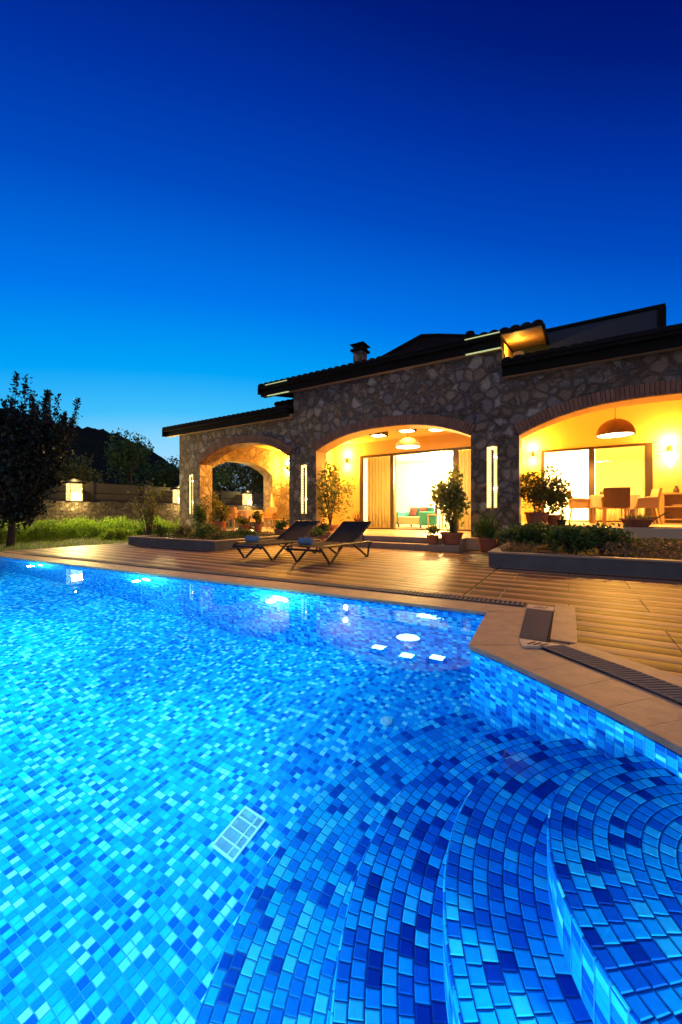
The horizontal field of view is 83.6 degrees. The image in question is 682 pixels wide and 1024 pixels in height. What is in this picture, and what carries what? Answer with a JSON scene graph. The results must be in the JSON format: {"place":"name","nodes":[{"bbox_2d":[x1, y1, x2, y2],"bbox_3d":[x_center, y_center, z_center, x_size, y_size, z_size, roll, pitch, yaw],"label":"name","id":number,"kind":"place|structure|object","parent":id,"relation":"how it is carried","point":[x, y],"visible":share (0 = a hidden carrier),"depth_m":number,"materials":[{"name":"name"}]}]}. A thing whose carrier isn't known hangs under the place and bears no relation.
{"place":"outdoors","nodes":[
{"label":"outdoors","id":0,"kind":"place"},
{"bbox_2d":[0,526,262,550],"bbox_3d":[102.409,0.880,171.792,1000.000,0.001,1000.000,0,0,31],"label":"lawn","id":1,"kind":"structure","parent":0,"point":[60,544],"depth_m":10.99,"materials":[{"name":"plant"}]},
{"bbox_2d":[0,523,31,542],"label":"grass clump","id":2,"kind":"object","parent":1,"relation":"on","point":[22,536],"visible":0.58,"depth_m":11.45,"materials":[{"name":"green plant"}]},
{"bbox_2d":[0,371,82,546],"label":"dark tree","id":3,"kind":"object","parent":1,"relation":"on","point":[33,446],"visible":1,"depth_m":9.70,"materials":[{"name":"green plant"}]},
{"bbox_2d":[22,518,77,539],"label":"grass clump","id":4,"kind":"object","parent":1,"relation":"on","point":[48,529],"visible":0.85,"depth_m":12.70,"materials":[{"name":"green plant"}]},
{"bbox_2d":[47,515,106,537],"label":"grass clump","id":5,"kind":"object","parent":1,"relation":"on","point":[82,528],"visible":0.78,"depth_m":13.93,"materials":[{"name":"green plant"}]},
{"bbox_2d":[55,453,107,482],"bbox_3d":[-13.378,-1.067,19.372,2.939,4.000,2.874,0,0,31],"label":"garden tree","id":6,"kind":"object","parent":1,"relation":"on","point":[83,473],"visible":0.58,"depth_m":19.23,"materials":[{"name":"green plant"}]},
{"bbox_2d":[89,515,139,534],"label":"grass clump","id":7,"kind":"object","parent":1,"relation":"on","point":[115,523],"visible":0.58,"depth_m":14.68,"materials":[{"name":"green plant"}]},
{"bbox_2d":[97,528,136,539],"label":"grass clump","id":8,"kind":"object","parent":1,"relation":"on","point":[118,533],"visible":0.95,"depth_m":12.76,"materials":[{"name":"green plant"}]},
{"bbox_2d":[101,428,153,494],"bbox_3d":[-12.222,-1.883,21.888,2.835,5.630,3.238,0,0,31],"label":"garden tree","id":9,"kind":"object","parent":1,"relation":"on","point":[123,455],"visible":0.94,"depth_m":21.53,"materials":[{"name":"green plant"}]},
{"bbox_2d":[0,500,262,532],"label":"garden wall","id":10,"kind":"structure","parent":1,"relation":"on","point":[91,511],"depth_m":17.24,"materials":[{"name":"stone"}]},
{"bbox_2d":[62,478,85,501],"bbox_3d":[-11.341,-0.960,16.226,0.600,1.020,0.660,0,0,31],"label":"garden lantern","id":11,"kind":"object","parent":10,"relation":"on","point":[74,490],"visible":0.98,"depth_m":16.09,"materials":[{"name":"beige glass"}]},
{"bbox_2d":[43,481,262,505],"bbox_3d":[-11.274,-0.290,17.257,0.140,2.280,30.100,0,0,31],"label":"fence","id":12,"kind":"object","parent":10,"relation":"on","point":[93,489],"visible":0.19,"depth_m":18.69,"materials":[{"name":"brown wood"}]},
{"bbox_2d":[170,486,178,504],"bbox_3d":[-8.745,-0.960,20.581,0.600,1.020,0.660,0,0,31],"label":"garden lantern","id":13,"kind":"object","parent":10,"relation":"on","point":[175,495],"visible":0.41,"depth_m":20.35,"materials":[{"name":"beige glass"}]},
{"bbox_2d":[240,491,253,505],"bbox_3d":[-6.134,-0.960,24.961,0.600,1.020,0.660,0,0,31],"label":"garden lantern","id":14,"kind":"object","parent":10,"relation":"on","point":[247,498],"visible":0.97,"depth_m":24.79,"materials":[{"name":"beige glass"}]},
{"bbox_2d":[132,522,171,535],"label":"grass clump","id":15,"kind":"object","parent":1,"relation":"on","point":[138,530],"visible":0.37,"depth_m":14.43,"materials":[{"name":"green plant"}]},
{"bbox_2d":[129,515,176,533],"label":"grass clump","id":16,"kind":"object","parent":1,"relation":"on","point":[163,522],"visible":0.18,"depth_m":15.83,"materials":[{"name":"green plant"}]},
{"bbox_2d":[145,456,178,495],"bbox_3d":[-11.350,-1.454,24.531,3.251,4.773,2.640,0,0,31],"label":"garden tree","id":17,"kind":"object","parent":1,"relation":"on","point":[166,477],"visible":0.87,"depth_m":24.49,"materials":[{"name":"green plant"}]},
{"bbox_2d":[169,519,178,531],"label":"grass clump","id":18,"kind":"object","parent":1,"relation":"on","point":[174,525],"visible":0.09,"depth_m":16.21,"materials":[{"name":"green plant"}]},
{"bbox_2d":[212,465,234,489],"bbox_3d":[-8.810,-1.770,24.840,3.320,5.405,3.003,0,0,21],"label":"garden tree","id":19,"kind":"object","parent":1,"relation":"on","point":[217,477],"visible":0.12,"depth_m":25.05,"materials":[{"name":"green plant"}]},
{"bbox_2d":[212,462,262,504],"bbox_3d":[-8.560,-2.774,29.564,5.426,7.412,6.591,0,0,31],"label":"garden tree","id":20,"kind":"object","parent":1,"relation":"on","point":[237,483],"visible":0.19,"depth_m":29.10,"materials":[{"name":"green plant"}]},
{"bbox_2d":[237,466,262,504],"bbox_3d":[-5.987,-2.237,30.667,4.815,6.340,4.798,0,0,-11],"label":"garden tree","id":21,"kind":"object","parent":1,"relation":"on","point":[259,476],"visible":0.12,"depth_m":29.69,"materials":[{"name":"green plant"}]},
{"bbox_2d":[162,303,681,551],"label":"stone house","id":22,"kind":"structure","parent":1,"relation":"on","point":[502,403],"depth_m":10.37,"materials":[{"name":"stone"}]},
{"bbox_2d":[211,491,222,525],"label":"potted plant","id":23,"kind":"object","parent":22,"relation":"on","point":[215,501],"visible":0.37,"depth_m":14.66,"materials":[{"name":"green plant"}]},
{"bbox_2d":[213,503,230,530],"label":"potted plant","id":24,"kind":"object","parent":22,"relation":"on","point":[222,511],"visible":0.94,"depth_m":13.89,"materials":[{"name":"green plant"}]},
{"bbox_2d":[223,507,238,529],"bbox_3d":[-4.304,0.206,14.916,0.584,0.893,0.601,0,0,11],"label":"dining chair","id":25,"kind":"object","parent":22,"relation":"on","point":[233,514],"visible":0.33,"depth_m":14.69,"materials":[{"name":"wood"}]},
{"bbox_2d":[225,507,242,528],"bbox_3d":[-4.392,0.206,15.666,0.601,0.893,0.584,0,0,41],"label":"dining chair","id":26,"kind":"object","parent":22,"relation":"on","point":[232,519],"visible":0.12,"depth_m":15.62,"materials":[{"name":"wood"}]},
{"bbox_2d":[234,515,250,529],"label":"potted plant","id":27,"kind":"object","parent":22,"relation":"on","point":[244,521],"visible":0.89,"depth_m":13.25,"materials":[{"name":"green plant"}]},
{"bbox_2d":[251,510,262,531],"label":"potted plant","id":28,"kind":"object","parent":22,"relation":"on","point":[257,517],"visible":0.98,"depth_m":13.16,"materials":[{"name":"green plant"}]},
{"bbox_2d":[261,507,276,528],"bbox_3d":[-3.000,0.206,15.984,0.584,0.893,0.601,0,0,16],"label":"dining chair","id":29,"kind":"object","parent":22,"relation":"on","point":[269,513],"visible":0.76,"depth_m":16.15,"materials":[{"name":"wicker"}]},
{"bbox_2d":[265,519,288,528],"bbox_3d":[-2.524,0.455,15.589,1.240,0.390,0.435,0,0,37],"label":"bench","id":30,"kind":"object","parent":22,"relation":"on","point":[273,522],"visible":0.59,"depth_m":15.67,"materials":[{"name":"brown wood"}]},
{"bbox_2d":[270,490,288,512],"bbox_3d":[-2.476,-0.431,15.345,0.263,1.257,5.459,0,0,-18],"label":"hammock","id":31,"kind":"object","parent":22,"relation":"hanging from","point":[272,504],"visible":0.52,"depth_m":17.50,"materials":[{"name":"beige fabric"}]},
{"bbox_2d":[271,518,289,533],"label":"potted plant","id":32,"kind":"object","parent":22,"relation":"on","point":[279,526],"visible":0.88,"depth_m":11.54,"materials":[{"name":"green plant"}]},
{"bbox_2d":[308,522,332,538],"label":"potted plant","id":33,"kind":"object","parent":22,"relation":"on","point":[323,526],"visible":0.69,"depth_m":10.39,"materials":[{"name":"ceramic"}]},
{"bbox_2d":[311,460,355,531],"bbox_3d":[-0.281,-0.499,11.239,1.397,2.139,1.102,0,0,31],"label":"potted plant","id":34,"kind":"object","parent":22,"relation":"on","point":[332,499],"visible":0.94,"depth_m":11.22,"materials":[{"name":"green plant"}]},
{"bbox_2d":[351,511,361,520],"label":"potted plant","id":35,"kind":"object","parent":22,"relation":"on","point":[357,518],"visible":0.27,"depth_m":12.65,"materials":[{"name":"red plant"}]},
{"bbox_2d":[369,431,387,437],"bbox_3d":[1.167,-2.463,11.820,0.440,0.167,0.440,0,0,31],"label":"ceiling lamp","id":36,"kind":"object","parent":22,"relation":"attached to","point":[380,434],"visible":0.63,"depth_m":11.79,"materials":[{"name":"white plastic"}]},
{"bbox_2d":[367,456,395,527],"bbox_3d":[1.466,-0.745,13.942,1.161,2.610,0.082,0,0,31],"label":"curtain","id":37,"kind":"object","parent":22,"relation":"hanging from","point":[378,490],"visible":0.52,"depth_m":13.99,"materials":[{"name":"fabric"}]},
{"bbox_2d":[397,429,416,432],"bbox_3d":[1.923,-2.463,11.136,0.440,0.167,0.440,0,0,31],"label":"ceiling lamp","id":38,"kind":"object","parent":22,"relation":"attached to","point":[408,430],"visible":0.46,"depth_m":11.14,"materials":[{"name":"white plastic"}]},
{"bbox_2d":[395,437,420,449],"bbox_3d":[2.025,-2.265,11.541,0.770,0.570,0.770,0,0,31],"label":"pendant lamp","id":39,"kind":"object","parent":22,"relation":"hanging from","point":[407,443],"visible":0.99,"depth_m":11.31,"materials":[{"name":"beige glass"}]},
{"bbox_2d":[360,446,470,530],"bbox_3d":[2.725,-0.750,12.706,4.730,2.640,0.182,0,0,31],"label":"sliding door","id":40,"kind":"structure","parent":22,"relation":"in","point":[455,450],"depth_m":13.25,"materials":[{"name":"brown wood"}]},
{"bbox_2d":[396,507,436,527],"bbox_3d":[2.983,0.170,15.241,0.880,0.800,1.480,0,0,-35],"label":"sofa","id":41,"kind":"object","parent":22,"relation":"on","point":[406,518],"visible":0.81,"depth_m":14.85,"materials":[{"name":"green fabric"}]},
{"bbox_2d":[409,507,417,515],"bbox_3d":[2.936,-0.060,15.550,0.150,0.400,0.400,22,-12,-33],"label":"cushion","id":42,"kind":"object","parent":41,"relation":"on","point":[413,511],"visible":1,"depth_m":15.47,"materials":[{"name":"red fabric"}]},
{"bbox_2d":[418,507,426,515],"bbox_3d":[3.241,-0.060,15.117,0.150,0.400,0.400,22,-12,-33],"label":"cushion","id":43,"kind":"object","parent":41,"relation":"on","point":[423,509],"visible":0.6,"depth_m":15.05,"materials":[{"name":"fabric"}]},
{"bbox_2d":[424,524,439,543],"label":"potted plant","id":44,"kind":"object","parent":22,"relation":"on","point":[431,537],"visible":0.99,"depth_m":8.68,"materials":[{"name":"green plant"}]},
{"bbox_2d":[427,514,442,527],"bbox_3d":[3.586,0.306,14.511,0.520,0.532,0.440,0,0,31],"label":"side table","id":45,"kind":"object","parent":22,"relation":"on","point":[439,519],"visible":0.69,"depth_m":14.44,"materials":[{"name":"white wood"}]},
{"bbox_2d":[427,429,443,431],"bbox_3d":[2.764,-2.463,10.984,0.440,0.167,0.440,0,0,31],"label":"ceiling lamp","id":46,"kind":"object","parent":22,"relation":"attached to","point":[432,430],"visible":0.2,"depth_m":11.11,"materials":[{"name":"white plastic"}]},
{"bbox_2d":[429,462,471,544],"bbox_3d":[2.467,-0.249,8.692,0.915,1.918,1.011,0,0,3],"label":"potted plant","id":47,"kind":"object","parent":22,"relation":"on","point":[449,496],"visible":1,"depth_m":8.54,"materials":[{"name":"green plant"}]},
{"bbox_2d":[459,449,470,529],"bbox_3d":[4.400,-0.745,12.216,1.552,2.610,0.082,0,0,31],"label":"curtain","id":48,"kind":"object","parent":22,"relation":"hanging from","point":[465,462],"visible":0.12,"depth_m":12.41,"materials":[{"name":"fabric"}]},
{"bbox_2d":[520,464,573,524],"bbox_3d":[4.505,-0.422,8.553,1.234,1.404,0.915,0,0,31],"label":"potted plant","id":49,"kind":"object","parent":22,"relation":"on","point":[537,491],"visible":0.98,"depth_m":8.44,"materials":[{"name":"green plant"}]},
{"bbox_2d":[547,506,559,524],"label":"potted plant","id":50,"kind":"object","parent":22,"relation":"on","point":[552,520],"visible":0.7,"depth_m":8.61,"materials":[{"name":"brown plant"}]},
{"bbox_2d":[557,495,566,525],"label":"potted plant","id":51,"kind":"object","parent":22,"relation":"on","point":[562,520],"visible":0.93,"depth_m":8.26,"materials":[{"name":"green plant"}]},
{"bbox_2d":[566,492,591,522],"bbox_3d":[6.552,-0.164,10.530,0.601,0.893,0.584,0,0,31],"label":"dining chair","id":52,"kind":"object","parent":22,"relation":"on","point":[580,503],"visible":0.74,"depth_m":10.30,"materials":[{"name":"wicker"}]},
{"bbox_2d":[541,442,652,521],"bbox_3d":[8.009,-0.910,12.117,2.950,2.380,0.182,0,0,31],"label":"sliding door","id":53,"kind":"structure","parent":22,"relation":"in","point":[648,447],"depth_m":11.86,"materials":[{"name":"brown wood"}]},
{"bbox_2d":[602,494,624,522],"bbox_3d":[7.884,-0.164,11.045,0.584,0.893,0.601,0,0,27],"label":"dining chair","id":54,"kind":"object","parent":22,"relation":"on","point":[615,508],"visible":0.06,"depth_m":11.11,"materials":[{"name":"wood"}]},
{"bbox_2d":[591,507,637,523],"bbox_3d":[7.277,-0.090,10.215,1.000,0.740,1.000,0,0,31],"label":"dining table","id":55,"kind":"object","parent":22,"relation":"on","point":[593,510],"visible":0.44,"depth_m":10.05,"materials":[{"name":"brown wood"}]},
{"bbox_2d":[588,494,640,509],"bbox_3d":[7.277,-0.279,10.215,1.082,0.378,1.082,0,0,31],"label":"tablecloth","id":56,"kind":"object","parent":55,"relation":"on","point":[595,501],"visible":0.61,"depth_m":9.94,"materials":[{"name":"fabric"}]},
{"bbox_2d":[595,418,635,438],"bbox_3d":[6.850,-2.740,9.538,0.820,1.620,0.820,0,0,31],"label":"pendant lamp","id":57,"kind":"object","parent":22,"relation":"hanging from","point":[615,428],"visible":1,"depth_m":9.33,"materials":[{"name":"orange metal"}]},
{"bbox_2d":[601,487,629,523],"bbox_3d":[6.750,-0.164,9.371,0.584,0.893,0.601,0,0,31],"label":"dining chair","id":58,"kind":"object","parent":22,"relation":"on","point":[616,497],"visible":0.91,"depth_m":9.17,"materials":[{"name":"brown wood"}]},
{"bbox_2d":[595,446,643,520],"bbox_3d":[8.866,-0.905,12.092,1.352,2.350,0.082,0,0,31],"label":"curtain","id":59,"kind":"object","parent":22,"relation":"hanging from","point":[620,467],"visible":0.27,"depth_m":12.13,"materials":[{"name":"fabric"}]},
{"bbox_2d":[619,512,668,526],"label":"potted plant","id":60,"kind":"object","parent":22,"relation":"on","point":[640,520],"visible":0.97,"depth_m":7.45,"materials":[{"name":"brown plant"}]},
{"bbox_2d":[632,508,657,523],"bbox_3d":[8.093,-0.164,10.131,0.601,0.893,0.584,0,0,36],"label":"dining chair","id":61,"kind":"object","parent":22,"relation":"on","point":[655,514],"visible":0.15,"depth_m":9.86,"materials":[{"name":"wood"}]},
{"bbox_2d":[630,488,662,523],"bbox_3d":[7.671,-0.164,9.579,0.601,0.893,0.584,0,0,23],"label":"dining chair","id":62,"kind":"object","parent":22,"relation":"on","point":[652,501],"visible":0.7,"depth_m":9.37,"materials":[{"name":"wicker"}]},
{"bbox_2d":[658,492,681,522],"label":"sideboard","id":63,"kind":"object","parent":22,"relation":"on","point":[671,503],"visible":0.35,"depth_m":11.00,"materials":[{"name":"brown wood"}]},
{"bbox_2d":[673,486,679,492],"bbox_3d":[9.496,-0.670,10.813,0.150,0.200,0.150,0,0,31],"label":"vase","id":64,"kind":"object","parent":63,"relation":"on","point":[676,489],"visible":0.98,"depth_m":10.78,"materials":[{"name":"brown ceramic"}]},
{"bbox_2d":[662,445,678,466],"bbox_3d":[9.490,-1.646,10.998,0.380,0.652,0.387,0,0,31],"label":"wall lamp","id":65,"kind":"object","parent":22,"relation":"attached to","point":[670,459],"visible":1,"depth_m":10.95,"materials":[{"name":"white metal"}]},
{"bbox_3d":[-3.662,0.275,15.339,0.960,0.750,0.955,0,0,31],"label":"garden table","id":66,"kind":"object","parent":22,"relation":"on","visible":0},
{"bbox_2d":[237,510,263,521],"bbox_3d":[-3.667,0.121,15.330,1.078,0.458,1.072,0,0,31],"label":"tablecloth","id":67,"kind":"object","parent":66,"relation":"on","point":[247,513],"visible":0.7,"depth_m":14.87,"materials":[{"name":"fabric"}]},
{"bbox_2d":[49,426,224,501],"bbox_3d":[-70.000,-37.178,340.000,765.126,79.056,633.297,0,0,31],"label":"hill","id":68,"kind":"structure","parent":0,"point":[89,441],"depth_m":288.19,"materials":[{"name":"green plant"}]},
{"bbox_2d":[0,558,681,1023],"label":"pool water","id":69,"kind":"structure","parent":0,"point":[226,804],"depth_m":1.09,"materials":[{"name":"blue liquid"}]},
{"bbox_2d":[0,543,681,704],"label":"pool deck","id":70,"kind":"structure","parent":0,"point":[637,619],"depth_m":4.80,"materials":[{"name":"brown wood"}]},
{"bbox_2d":[123,478,167,534],"bbox_3d":[-5.571,-0.082,10.855,1.346,1.873,0.927,0,0,31],"label":"sparse shrub","id":71,"kind":"object","parent":70,"relation":"on","point":[149,514],"visible":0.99,"depth_m":10.84,"materials":[{"name":"green plant"}]},
{"bbox_2d":[128,533,279,550],"bbox_3d":[-3.477,0.743,10.621,3.380,0.255,3.015,0,0,31],"label":"planter","id":72,"kind":"object","parent":70,"relation":"on","point":[208,544],"visible":0.52,"depth_m":9.24,"materials":[{"name":"concrete"}]},
{"bbox_2d":[150,523,176,536],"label":"shrub","id":73,"kind":"object","parent":72,"relation":"in","point":[158,528],"visible":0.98,"depth_m":10.32,"materials":[{"name":"green plant"}]},
{"bbox_2d":[170,525,193,537],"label":"shrub","id":74,"kind":"object","parent":72,"relation":"in","point":[182,529],"visible":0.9,"depth_m":10.13,"materials":[{"name":"green plant"}]},
{"bbox_2d":[192,496,209,528],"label":"shrub","id":75,"kind":"object","parent":72,"relation":"in","point":[200,516],"visible":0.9,"depth_m":12.37,"materials":[{"name":"green plant"}]},
{"bbox_2d":[188,520,218,538],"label":"shrub","id":76,"kind":"object","parent":72,"relation":"in","point":[204,529],"visible":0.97,"depth_m":9.69,"materials":[{"name":"green plant"}]},
{"bbox_2d":[193,523,223,533],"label":"shrub","id":77,"kind":"object","parent":72,"relation":"in","point":[219,528],"visible":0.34,"depth_m":11.21,"materials":[{"name":"green plant"}]},
{"bbox_2d":[143,529,282,539],"bbox_3d":[-3.458,0.617,10.643,3.055,0.271,2.727,0,0,31],"label":"ground cover","id":78,"kind":"object","parent":72,"relation":"in","point":[195,535],"visible":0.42,"depth_m":10.05,"materials":[{"name":"green plant"}]},
{"bbox_2d":[205,530,227,539],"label":"shrub","id":79,"kind":"object","parent":72,"relation":"in","point":[218,534],"visible":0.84,"depth_m":9.16,"materials":[{"name":"green plant"}]},
{"bbox_2d":[228,528,258,535],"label":"shrub","id":80,"kind":"object","parent":72,"relation":"in","point":[242,531],"visible":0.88,"depth_m":9.98,"materials":[{"name":"green plant"}]},
{"bbox_2d":[25,553,525,606],"bbox_3d":[-2.402,0.837,5.676,9.277,0.008,0.145,0,0,28],"label":"drain grate","id":81,"kind":"object","parent":70,"relation":"on","point":[496,601],"visible":1,"depth_m":4.51,"materials":[{"name":"grey plastic"}]},
{"bbox_2d":[232,520,320,560],"bbox_3d":[-1.196,0.511,7.544,0.722,0.685,1.898,0,0,31],"label":"sun lounger","id":82,"kind":"object","parent":70,"relation":"on","point":[294,531],"visible":0.81,"depth_m":7.79,"materials":[{"name":"black fabric"}]},
{"bbox_2d":[245,535,259,542],"bbox_3d":[-1.622,0.478,6.986,0.266,0.132,0.131,0,0,23],"label":"rolled towel","id":83,"kind":"object","parent":82,"relation":"on","point":[253,539],"visible":1,"depth_m":6.93,"materials":[{"name":"blue fabric"}]},
{"bbox_2d":[312,527,327,541],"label":"potted plant","id":84,"kind":"object","parent":70,"relation":"on","point":[316,532],"visible":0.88,"depth_m":9.77,"materials":[{"name":"green plant"}]},
{"bbox_2d":[285,521,371,564],"bbox_3d":[-0.151,0.511,6.992,0.722,0.685,1.898,0,0,31],"label":"sun lounger","id":85,"kind":"object","parent":70,"relation":"on","point":[347,533],"visible":0.98,"depth_m":7.25,"materials":[{"name":"black fabric"}]},
{"bbox_2d":[298,537,313,544],"bbox_3d":[-0.591,0.478,6.429,0.266,0.132,0.131,0,0,25],"label":"rolled towel","id":86,"kind":"object","parent":85,"relation":"on","point":[305,541],"visible":1,"depth_m":6.38,"materials":[{"name":"blue fabric"}]},
{"bbox_2d":[0,552,681,755],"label":"pool coping","id":87,"kind":"object","parent":70,"relation":"on","point":[656,718],"visible":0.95,"depth_m":2.29,"materials":[{"name":"stone"}]},
{"bbox_2d":[471,506,502,551],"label":"potted plant","id":88,"kind":"object","parent":70,"relation":"on","point":[486,541],"visible":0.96,"depth_m":8.26,"materials":[{"name":"green plant"}]},
{"bbox_2d":[519,604,560,651],"bbox_3d":[1.503,0.840,2.882,0.290,0.018,1.250,0,0,31],"label":"skimmer lid","id":89,"kind":"object","parent":70,"relation":"on","point":[536,629],"visible":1,"depth_m":2.78,"materials":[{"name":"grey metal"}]},
{"bbox_2d":[488,542,681,578],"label":"planter","id":90,"kind":"object","parent":70,"relation":"on","point":[539,557],"visible":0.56,"depth_m":5.48,"materials":[{"name":"concrete"}]},
{"bbox_2d":[498,540,538,552],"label":"grass tuft","id":91,"kind":"object","parent":90,"relation":"on","point":[517,549],"visible":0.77,"depth_m":6.18,"materials":[{"name":"green plant"}]},
{"bbox_2d":[493,519,560,549],"bbox_3d":[3.319,0.378,6.806,0.970,0.559,1.010,0,0,-19],"label":"shrub","id":92,"kind":"object","parent":90,"relation":"in","point":[531,533],"visible":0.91,"depth_m":6.63,"materials":[{"name":"green plant"}]},
{"bbox_2d":[542,524,575,548],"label":"shrub","id":93,"kind":"object","parent":90,"relation":"in","point":[550,542],"visible":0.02,"depth_m":7.07,"materials":[{"name":"green plant"}]},
{"bbox_2d":[543,523,600,554],"bbox_3d":[3.660,0.422,6.074,0.799,0.537,0.622,0,0,31],"label":"shrub","id":94,"kind":"object","parent":90,"relation":"in","point":[569,539],"visible":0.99,"depth_m":5.96,"materials":[{"name":"green plant"}]},
{"bbox_2d":[578,522,643,552],"bbox_3d":[4.285,0.398,6.125,1.114,0.520,0.889,0,0,-30],"label":"shrub","id":95,"kind":"object","parent":90,"relation":"in","point":[614,535],"visible":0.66,"depth_m":5.99,"materials":[{"name":"green plant"}]},
{"bbox_2d":[595,535,681,559],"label":"ground cover","id":96,"kind":"object","parent":90,"relation":"on","point":[660,548],"visible":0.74,"depth_m":5.68,"materials":[{"name":"plant"}]},
{"bbox_2d":[613,537,681,551],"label":"shrub","id":97,"kind":"object","parent":90,"relation":"in","point":[665,543],"visible":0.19,"depth_m":6.55,"materials":[{"name":"green plant"}]},
{"bbox_2d":[542,645,681,703],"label":"drain grate","id":98,"kind":"object","parent":70,"relation":"on","point":[668,690],"visible":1,"depth_m":1.99,"materials":[{"name":"grey plastic"}]},
{"bbox_2d":[550,605,681,686],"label":"stone edging","id":99,"kind":"object","parent":70,"relation":"on","point":[564,628],"visible":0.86,"depth_m":2.44,"materials":[{"name":"stone"}]},
{"bbox_2d":[0,0,681,504],"label":"sky","id":100,"kind":"structure","parent":0,"point":[204,203],"materials":[{"name":"blue"}]},
{"bbox_2d":[4,558,681,756],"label":"swimming pool","id":101,"kind":"structure","parent":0,"point":[411,607],"depth_m":3.42,"materials":[{"name":"tile"}]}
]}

